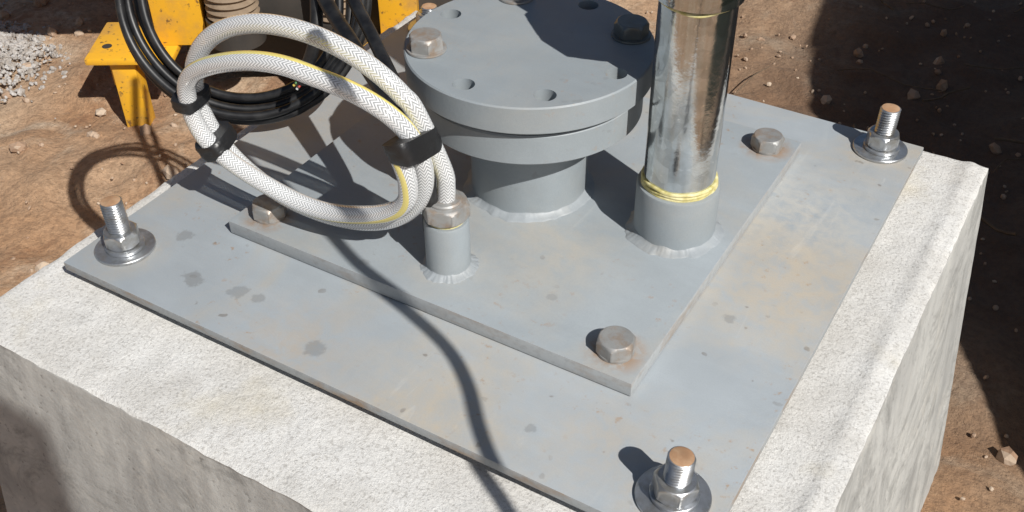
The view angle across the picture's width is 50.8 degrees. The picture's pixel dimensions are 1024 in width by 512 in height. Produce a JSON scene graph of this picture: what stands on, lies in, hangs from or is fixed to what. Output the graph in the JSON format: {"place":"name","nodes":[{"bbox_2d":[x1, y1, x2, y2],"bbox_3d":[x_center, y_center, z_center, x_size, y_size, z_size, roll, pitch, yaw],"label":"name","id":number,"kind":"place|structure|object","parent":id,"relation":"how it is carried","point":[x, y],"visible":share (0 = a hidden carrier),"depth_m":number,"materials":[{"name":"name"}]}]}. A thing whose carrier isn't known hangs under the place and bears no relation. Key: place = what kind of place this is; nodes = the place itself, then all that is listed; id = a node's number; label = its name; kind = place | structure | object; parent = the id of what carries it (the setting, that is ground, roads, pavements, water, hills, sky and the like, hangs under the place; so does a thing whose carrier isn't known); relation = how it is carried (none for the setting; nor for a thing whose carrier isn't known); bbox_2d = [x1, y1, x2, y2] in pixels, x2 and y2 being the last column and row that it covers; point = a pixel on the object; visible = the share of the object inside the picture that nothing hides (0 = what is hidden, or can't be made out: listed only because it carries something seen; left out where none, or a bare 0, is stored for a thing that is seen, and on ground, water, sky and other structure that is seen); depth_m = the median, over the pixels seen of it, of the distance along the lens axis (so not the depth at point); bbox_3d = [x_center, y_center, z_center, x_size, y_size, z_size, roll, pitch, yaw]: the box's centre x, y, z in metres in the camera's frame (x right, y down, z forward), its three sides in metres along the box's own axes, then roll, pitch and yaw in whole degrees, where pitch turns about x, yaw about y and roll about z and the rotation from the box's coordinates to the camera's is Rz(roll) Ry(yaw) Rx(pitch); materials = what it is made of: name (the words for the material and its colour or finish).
{"place":"outdoors","nodes":[
{"label":"outdoors","id":0,"kind":"place"},
{"bbox_2d":[114,0,437,230],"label":"black cable coil","id":1,"kind":"object","parent":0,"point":[354,25],"visible":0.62,"depth_m":1.31,"materials":[{"name":"rubber"}]},
{"bbox_2d":[0,0,1023,511],"bbox_3d":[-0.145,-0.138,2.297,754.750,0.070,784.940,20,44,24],"label":"ground","id":2,"kind":"structure","parent":0,"point":[62,216],"depth_m":2.52,"materials":[{"name":"soil"}]},
{"bbox_2d":[0,0,104,118],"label":"gravel pile","id":3,"kind":"object","parent":2,"relation":"on","point":[21,43],"visible":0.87,"depth_m":2.75,"materials":[{"name":"grey gravel"}]},
{"bbox_2d":[84,0,452,126],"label":"yellow machine skid","id":4,"kind":"object","parent":2,"relation":"on","point":[177,24],"visible":0.37,"depth_m":2.39,"materials":[{"name":"paint"}]},
{"bbox_2d":[0,11,987,511],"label":"concrete plinth","id":5,"kind":"structure","parent":2,"relation":"on","point":[110,401],"depth_m":1.09,"materials":[{"name":"grey concrete"}]},
{"bbox_2d":[64,17,923,511],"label":"steel base plate","id":6,"kind":"object","parent":5,"relation":"on","point":[718,383],"visible":0.61,"depth_m":1.09,"materials":[{"name":"grey paint"}]},
{"bbox_2d":[94,195,155,266],"bbox_3d":[-0.428,-0.034,1.173,0.066,0.064,0.066,20,44,24],"label":"anchor bolt","id":7,"kind":"object","parent":6,"relation":"on","point":[124,241],"visible":1,"depth_m":1.17,"materials":[{"name":"metal"}]},
{"bbox_2d":[408,3,436,30],"bbox_3d":[-0.121,-0.350,1.580,0.066,0.036,0.066,20,44,24],"label":"anchor bolt","id":8,"kind":"object","parent":6,"relation":"on","point":[425,9],"visible":0.31,"depth_m":1.57,"materials":[{"name":"metal"}]},
{"bbox_2d":[229,84,800,395],"bbox_3d":[0.019,-0.083,1.264,0.498,0.018,0.474,20,44,24],"label":"steel cover plate","id":9,"kind":"object","parent":6,"relation":"on","point":[562,292],"visible":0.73,"depth_m":1.15,"materials":[{"name":"grey paint"}]},
{"bbox_2d":[252,194,285,224],"bbox_3d":[-0.272,-0.053,1.204,0.039,0.018,0.038,20,44,24],"label":"hex bolt","id":10,"kind":"object","parent":9,"relation":"on","point":[266,210],"visible":0.84,"depth_m":1.19,"materials":[{"name":"silver metal"}]},
{"bbox_2d":[420,189,478,283],"bbox_3d":[-0.067,-0.024,1.111,0.063,0.089,0.066,20,44,24],"label":"hose socket","id":11,"kind":"object","parent":9,"relation":"on","point":[449,257],"visible":0.93,"depth_m":1.10,"materials":[{"name":"grey paint"}]},
{"bbox_2d":[170,13,455,230],"bbox_3d":[-0.210,-0.121,1.079,0.313,0.250,0.071,16,42,19],"label":"braided hose coil","id":12,"kind":"object","parent":11,"relation":"attached to","point":[416,153],"visible":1,"depth_m":1.03,"materials":[{"name":"white fabric"}]},
{"bbox_2d":[404,0,654,222],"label":"blind flange riser","id":13,"kind":"object","parent":9,"relation":"on","point":[530,106],"visible":0.98,"depth_m":1.11,"materials":[{"name":"grey paint"}]},
{"bbox_2d":[596,326,635,363],"bbox_3d":[0.099,0.084,1.030,0.038,0.018,0.038,20,44,24],"label":"hex bolt","id":14,"kind":"object","parent":9,"relation":"on","point":[615,344],"visible":1,"depth_m":1.02,"materials":[{"name":"silver metal"}]},
{"bbox_2d":[624,0,744,258],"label":"galvanized riser pipe","id":15,"kind":"object","parent":9,"relation":"on","point":[677,197],"visible":1,"depth_m":1.07,"materials":[{"name":"silver metal"}]},
{"bbox_2d":[750,128,784,155],"bbox_3d":[0.309,-0.139,1.302,0.037,0.018,0.039,20,44,24],"label":"hex bolt","id":16,"kind":"object","parent":9,"relation":"on","point":[767,141],"visible":1,"depth_m":1.29,"materials":[{"name":"silver metal"}]},
{"bbox_2d":[634,446,711,511],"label":"anchor bolt","id":17,"kind":"object","parent":6,"relation":"on","point":[675,482],"visible":1,"depth_m":0.90,"materials":[{"name":"metal"}]},
{"bbox_2d":[852,103,907,163],"bbox_3d":[0.455,-0.155,1.315,0.066,0.060,0.066,20,44,24],"label":"anchor bolt","id":18,"kind":"object","parent":6,"relation":"on","point":[880,142],"visible":1,"depth_m":1.31,"materials":[{"name":"metal"}]},
{"bbox_2d":[0,0,1023,504],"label":"ground stones","id":19,"kind":"object","parent":2,"relation":"on","point":[1008,456],"visible":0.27,"depth_m":2.55,"materials":[{"name":"brown stone"}]},
{"bbox_2d":[733,0,1023,235],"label":"fallen twigs","id":20,"kind":"object","parent":2,"relation":"on","point":[989,224],"visible":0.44,"depth_m":2.54,"materials":[{"name":"brown wood"}]}
]}

